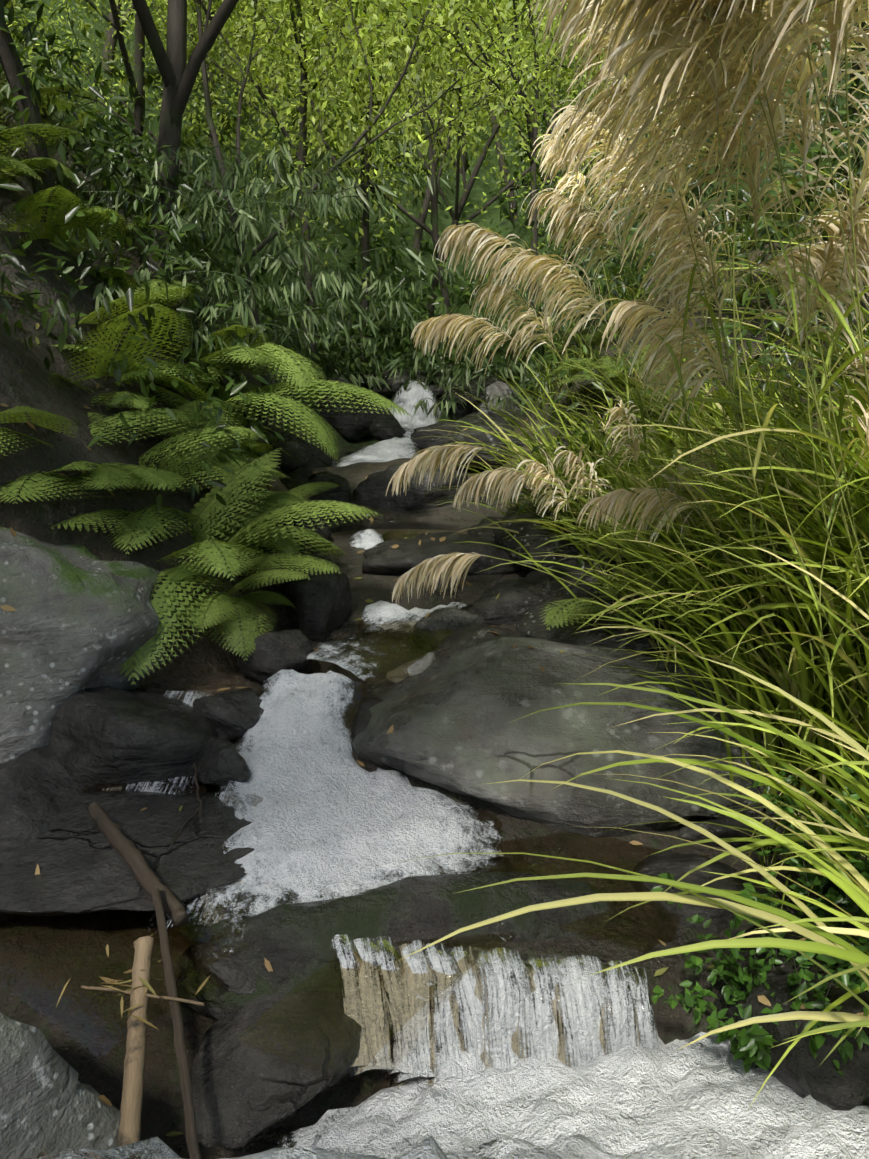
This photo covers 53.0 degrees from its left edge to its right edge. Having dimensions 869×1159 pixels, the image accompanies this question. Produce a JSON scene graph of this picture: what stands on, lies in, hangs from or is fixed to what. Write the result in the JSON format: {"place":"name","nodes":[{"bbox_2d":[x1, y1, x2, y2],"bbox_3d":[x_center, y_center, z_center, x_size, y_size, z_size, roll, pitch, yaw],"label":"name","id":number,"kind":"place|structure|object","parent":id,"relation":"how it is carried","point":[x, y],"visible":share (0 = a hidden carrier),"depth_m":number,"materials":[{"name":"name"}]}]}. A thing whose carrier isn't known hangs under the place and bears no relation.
{"place":"outdoors","nodes":[
{"label":"outdoors","id":0,"kind":"place"},
{"bbox_2d":[0,0,868,1158],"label":"ground","id":1,"kind":"structure","parent":0,"point":[207,666],"depth_m":6.41,"materials":[{"name":"soil"}]},
{"bbox_2d":[0,745,89,847],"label":"rock","id":2,"kind":"object","parent":1,"relation":"on","point":[39,787],"visible":0.48,"depth_m":4.63,"materials":[{"name":"grey stone"}]},
{"bbox_2d":[0,1012,120,1158],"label":"rock","id":3,"kind":"object","parent":1,"relation":"on","point":[50,1103],"visible":0.94,"depth_m":2.88,"materials":[{"name":"grey stone"}]},
{"bbox_2d":[118,936,153,1146],"bbox_3d":[-1.118,1.787,3.253,0.084,0.384,0.962,-3,15,-12],"label":"bamboo pole","id":4,"kind":"object","parent":3,"relation":"on","point":[131,1104],"visible":0.79,"depth_m":3.27,"materials":[{"name":"brown wood"}]},
{"bbox_2d":[81,985,203,1005],"bbox_3d":[-1.171,1.660,3.476,0.543,0.035,0.021,3,15,12],"label":"twig","id":5,"kind":"object","parent":4,"relation":"attached to","point":[146,995],"visible":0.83,"depth_m":3.46,"materials":[{"name":"brown wood"}]},
{"bbox_2d":[0,526,181,763],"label":"rock","id":6,"kind":"object","parent":1,"relation":"on","point":[67,628],"visible":0.65,"depth_m":5.07,"materials":[{"name":"grey stone"}]},
{"bbox_2d":[0,789,256,915],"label":"rock","id":7,"kind":"object","parent":1,"relation":"on","point":[74,855],"visible":0.73,"depth_m":4.33,"materials":[{"name":"grey stone"}]},
{"bbox_2d":[88,802,187,926],"bbox_3d":[-1.443,1.351,4.185,0.880,0.271,0.086,14,21,43],"label":"stick","id":8,"kind":"object","parent":7,"relation":"on","point":[132,856],"visible":0.92,"depth_m":4.14,"materials":[{"name":"brown wood"}]},
{"bbox_2d":[169,808,198,848],"bbox_3d":[-1.307,1.296,4.498,0.021,0.069,0.345,4,15,13],"label":"twig","id":9,"kind":"object","parent":7,"relation":"on","point":[183,827],"visible":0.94,"depth_m":4.52,"materials":[{"name":"brown wood"}]},
{"bbox_2d":[193,762,202,821],"bbox_3d":[-1.296,1.146,4.802,0.046,0.293,1.262,-5,16,-17],"label":"dead twig","id":10,"kind":"object","parent":7,"relation":"on","point":[198,788],"visible":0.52,"depth_m":4.78,"materials":[{"name":"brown wood"}]},
{"bbox_2d":[48,686,215,789],"bbox_3d":[-1.707,1.032,5.247,0.996,0.816,1.054,9,18,31],"label":"rock","id":11,"kind":"object","parent":1,"relation":"on","point":[103,736],"visible":0.56,"depth_m":4.89,"materials":[{"name":"grey stone"}]},
{"bbox_2d":[177,940,256,994],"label":"rock","id":12,"kind":"object","parent":1,"relation":"on","point":[236,975],"visible":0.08,"depth_m":3.87,"materials":[{"name":"grey stone"}]},
{"bbox_2d":[193,737,251,786],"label":"rock","id":13,"kind":"object","parent":1,"relation":"on","point":[221,762],"visible":0.88,"depth_m":4.87,"materials":[{"name":"grey stone"}]},
{"bbox_2d":[192,688,263,741],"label":"rock","id":14,"kind":"object","parent":1,"relation":"on","point":[232,715],"visible":0.77,"depth_m":5.33,"materials":[{"name":"grey stone"}]},
{"bbox_2d":[183,990,361,1149],"bbox_3d":[-0.686,2.043,3.670,0.614,0.374,0.874,9,17,29],"label":"rock","id":15,"kind":"object","parent":1,"relation":"on","point":[246,1091],"visible":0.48,"depth_m":3.53,"materials":[{"name":"grey stone"}]},
{"bbox_2d":[234,629,313,686],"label":"rock","id":16,"kind":"object","parent":1,"relation":"on","point":[274,653],"visible":0.71,"depth_m":5.85,"materials":[{"name":"grey stone"}]},
{"bbox_2d":[242,524,315,591],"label":"rock","id":17,"kind":"object","parent":1,"relation":"on","point":[276,587],"visible":0.19,"depth_m":7.14,"materials":[{"name":"black stone"}]},
{"bbox_2d":[263,438,304,445],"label":"rock","id":18,"kind":"object","parent":1,"relation":"on","point":[301,441],"visible":0.08,"depth_m":9.67,"materials":[{"name":"black stone"}]},
{"bbox_2d":[265,439,308,472],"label":"rock","id":19,"kind":"object","parent":1,"relation":"on","point":[295,449],"visible":0.56,"depth_m":9.26,"materials":[{"name":"grey stone"}]},
{"bbox_2d":[278,477,319,508],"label":"rock","id":20,"kind":"object","parent":1,"relation":"on","point":[289,483],"visible":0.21,"depth_m":8.50,"materials":[{"name":"grey stone"}]},
{"bbox_2d":[277,504,330,547],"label":"rock","id":21,"kind":"object","parent":1,"relation":"on","point":[325,532],"visible":0.31,"depth_m":7.86,"materials":[{"name":"grey stone"}]},
{"bbox_2d":[288,433,333,466],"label":"rock","id":22,"kind":"object","parent":1,"relation":"on","point":[317,457],"visible":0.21,"depth_m":10.10,"materials":[{"name":"grey stone"}]},
{"bbox_2d":[282,554,351,641],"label":"rock","id":23,"kind":"object","parent":1,"relation":"on","point":[322,603],"visible":0.71,"depth_m":6.63,"materials":[{"name":"black stone"}]},
{"bbox_2d":[65,139,591,417],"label":"bamboo leaves","id":24,"kind":"object","parent":1,"relation":"on","point":[323,203],"visible":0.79,"depth_m":8.33,"materials":[{"name":"green plant"}]},
{"bbox_2d":[316,391,341,414],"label":"rock","id":25,"kind":"object","parent":1,"relation":"on","point":[337,411],"visible":0.02,"depth_m":11.49,"materials":[{"name":"grey stone"}]},
{"bbox_2d":[308,471,350,512],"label":"rock","id":26,"kind":"object","parent":1,"relation":"on","point":[342,493],"visible":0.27,"depth_m":8.83,"materials":[{"name":"grey stone"}]},
{"bbox_2d":[318,377,387,440],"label":"rock","id":27,"kind":"object","parent":1,"relation":"on","point":[353,425],"visible":0.52,"depth_m":11.52,"materials":[{"name":"grey stone"}]},
{"bbox_2d":[350,697,382,751],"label":"rock","id":28,"kind":"object","parent":1,"relation":"on","point":[361,720],"visible":0.15,"depth_m":5.45,"materials":[{"name":"grey stone"}]},
{"bbox_2d":[176,871,622,1031],"bbox_3d":[-0.081,1.753,4.236,2.354,0.608,0.810,-3,15,-11],"label":"rock","id":29,"kind":"object","parent":1,"relation":"on","point":[290,943],"visible":0.48,"depth_m":4.03,"materials":[{"name":"grey stone"}]},
{"bbox_2d":[386,652,433,682],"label":"rock","id":30,"kind":"object","parent":1,"relation":"on","point":[421,665],"visible":0.15,"depth_m":5.91,"materials":[{"name":"grey stone"}]},
{"bbox_2d":[353,464,467,511],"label":"rock","id":31,"kind":"object","parent":1,"relation":"on","point":[370,489],"visible":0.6,"depth_m":8.86,"materials":[{"name":"grey stone"}]},
{"bbox_2d":[361,369,465,397],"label":"rock","id":32,"kind":"object","parent":1,"relation":"on","point":[396,384],"visible":0.38,"depth_m":12.29,"materials":[{"name":"grey stone"}]},
{"bbox_2d":[0,249,863,1135],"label":"fallen leaves","id":33,"kind":"object","parent":1,"relation":"on","point":[268,965],"visible":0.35,"depth_m":5.80,"materials":[{"name":"brown plant"}]},
{"bbox_2d":[410,421,454,450],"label":"rock","id":34,"kind":"object","parent":1,"relation":"on","point":[424,441],"visible":0.4,"depth_m":10.76,"materials":[{"name":"grey stone"}]},
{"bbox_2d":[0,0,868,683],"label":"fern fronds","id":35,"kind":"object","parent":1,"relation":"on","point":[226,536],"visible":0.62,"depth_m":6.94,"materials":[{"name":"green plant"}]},
{"bbox_2d":[0,0,868,571],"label":"shrub leaves","id":36,"kind":"object","parent":1,"relation":"on","point":[100,146],"visible":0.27,"depth_m":8.27,"materials":[{"name":"green plant"}]},
{"bbox_2d":[0,0,868,427],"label":"tree","id":37,"kind":"object","parent":1,"relation":"on","point":[448,12],"depth_m":10.42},
{"bbox_2d":[362,531,520,575],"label":"rock","id":38,"kind":"object","parent":1,"relation":"on","point":[386,558],"visible":0.54,"depth_m":7.29,"materials":[{"name":"grey stone"}]},
{"bbox_2d":[411,607,486,651],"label":"rock","id":39,"kind":"object","parent":1,"relation":"on","point":[446,619],"visible":0.42,"depth_m":6.46,"materials":[{"name":"grey stone"}]},
{"bbox_2d":[453,405,473,421],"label":"rock","id":40,"kind":"object","parent":1,"relation":"on","point":[461,411],"visible":0.19,"depth_m":11.53,"materials":[{"name":"grey stone"}]},
{"bbox_2d":[442,375,511,410],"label":"rock","id":41,"kind":"object","parent":1,"relation":"on","point":[489,380],"visible":0.38,"depth_m":11.51,"materials":[{"name":"grey stone"}]},
{"bbox_2d":[430,429,526,467],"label":"rock","id":42,"kind":"object","parent":1,"relation":"on","point":[484,437],"visible":0.33,"depth_m":9.29,"materials":[{"name":"grey stone"}]},
{"bbox_2d":[435,623,521,649],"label":"rock","id":43,"kind":"object","parent":1,"relation":"on","point":[462,635],"visible":0.27,"depth_m":6.14,"materials":[{"name":"grey stone"}]},
{"bbox_2d":[449,413,515,433],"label":"rock","id":44,"kind":"object","parent":1,"relation":"on","point":[475,419],"visible":0.25,"depth_m":10.00,"materials":[{"name":"grey stone"}]},
{"bbox_2d":[466,516,502,540],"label":"rock","id":45,"kind":"object","parent":1,"relation":"on","point":[484,533],"visible":0.06,"depth_m":7.77,"materials":[{"name":"grey stone"}]},
{"bbox_2d":[463,480,510,505],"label":"rock","id":46,"kind":"object","parent":1,"relation":"on","point":[484,499],"visible":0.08,"depth_m":8.88,"materials":[{"name":"grey stone"}]},
{"bbox_2d":[471,381,521,421],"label":"rock","id":47,"kind":"object","parent":1,"relation":"on","point":[499,388],"visible":0.27,"depth_m":11.35,"materials":[{"name":"grey stone"}]},
{"bbox_2d":[466,578,545,625],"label":"rock","id":48,"kind":"object","parent":1,"relation":"on","point":[514,601],"visible":0.38,"depth_m":6.63,"materials":[{"name":"grey stone"}]},
{"bbox_2d":[506,414,523,424],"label":"rock","id":49,"kind":"object","parent":1,"relation":"on","point":[515,419],"visible":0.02,"depth_m":10.59,"materials":[{"name":"grey stone"}]},
{"bbox_2d":[493,503,577,572],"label":"rock","id":50,"kind":"object","parent":1,"relation":"on","point":[527,531],"visible":0.48,"depth_m":7.19,"materials":[{"name":"grey stone"}]},
{"bbox_2d":[518,480,610,525],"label":"rock","id":51,"kind":"object","parent":1,"relation":"on","point":[522,499],"depth_m":8.00,"materials":[{"name":"grey stone"}]},
{"bbox_2d":[352,637,798,836],"bbox_3d":[0.717,0.924,5.480,2.981,0.916,1.746,4,16,16],"label":"rock","id":52,"kind":"object","parent":1,"relation":"on","point":[449,714],"visible":0.65,"depth_m":4.98,"materials":[{"name":"grey stone"}]},
{"bbox_2d":[560,873,591,883],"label":"rock","id":53,"kind":"object","parent":1,"relation":"on","point":[584,879],"depth_m":4.48,"materials":[{"name":"grey stone"}]},
{"bbox_2d":[569,524,600,553],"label":"rock","id":54,"kind":"object","parent":1,"relation":"on","point":[579,551],"visible":0.04,"depth_m":7.12,"materials":[{"name":"grey stone"}]},
{"bbox_2d":[534,556,645,594],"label":"rock","id":55,"kind":"object","parent":1,"relation":"on","point":[544,581],"visible":0.19,"depth_m":6.76,"materials":[{"name":"grey stone"}]},
{"bbox_2d":[515,594,691,662],"bbox_3d":[1.270,0.450,6.365,1.370,0.575,1.251,0,22,-11],"label":"rock","id":56,"kind":"object","parent":1,"relation":"on","point":[530,624],"visible":0.17,"depth_m":5.99,"materials":[{"name":"grey stone"}]},
{"bbox_2d":[526,545,687,631],"bbox_3d":[1.489,0.135,6.687,1.280,0.645,1.608,-24,21,-31],"label":"rock","id":57,"kind":"object","parent":1,"relation":"on","point":[535,574],"visible":0.02,"depth_m":6.56,"materials":[{"name":"grey stone"}]},
{"bbox_2d":[386,0,868,603],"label":"grass plumes","id":58,"kind":"object","parent":1,"relation":"on","point":[642,40],"depth_m":4.25,"materials":[{"name":"beige plant"}]},
{"bbox_2d":[393,0,868,1110],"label":"grass","id":59,"kind":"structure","parent":1,"relation":"on","point":[761,568],"depth_m":4.16,"materials":[{"name":"green plant"}]},
{"bbox_2d":[629,849,754,933],"bbox_3d":[1.315,1.672,4.468,0.687,0.474,0.660,-4,16,-15],"label":"rock","id":60,"kind":"object","parent":1,"relation":"on","point":[677,865],"visible":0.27,"depth_m":4.34,"materials":[{"name":"grey stone"}]},
{"bbox_2d":[677,783,790,853],"bbox_3d":[1.680,1.343,4.841,0.731,0.489,0.517,0,15,1],"label":"rock","id":61,"kind":"object","parent":1,"relation":"on","point":[685,832],"visible":0.15,"depth_m":4.66,"materials":[{"name":"grey stone"}]},
{"bbox_2d":[714,925,868,1110],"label":"rock","id":62,"kind":"object","parent":1,"relation":"on","point":[801,1071],"visible":0.42,"depth_m":3.34,"materials":[{"name":"grey stone"}]},
{"bbox_2d":[650,759,868,1101],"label":"bush","id":63,"kind":"object","parent":62,"relation":"on","point":[746,1048],"depth_m":3.62,"materials":[{"name":"green plant"}]},
{"bbox_2d":[0,380,868,1158],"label":"stream water","id":64,"kind":"structure","parent":0,"point":[318,808],"depth_m":3.76,"materials":[{"name":"white liquid"}]},
{"bbox_2d":[56,935,209,1028],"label":"dry leaves","id":65,"kind":"object","parent":64,"relation":"on","point":[112,982],"visible":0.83,"depth_m":3.46,"materials":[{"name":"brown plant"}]},
{"bbox_2d":[151,883,200,1158],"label":"dead branch","id":66,"kind":"object","parent":64,"relation":"on","point":[189,1114],"visible":0.98,"depth_m":3.35,"materials":[{"name":"brown wood"}]},
{"bbox_2d":[368,410,405,441],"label":"rock","id":67,"kind":"object","parent":64,"relation":"in","point":[383,426],"visible":0.85,"depth_m":11.26,"materials":[{"name":"grey stone"}]}
]}

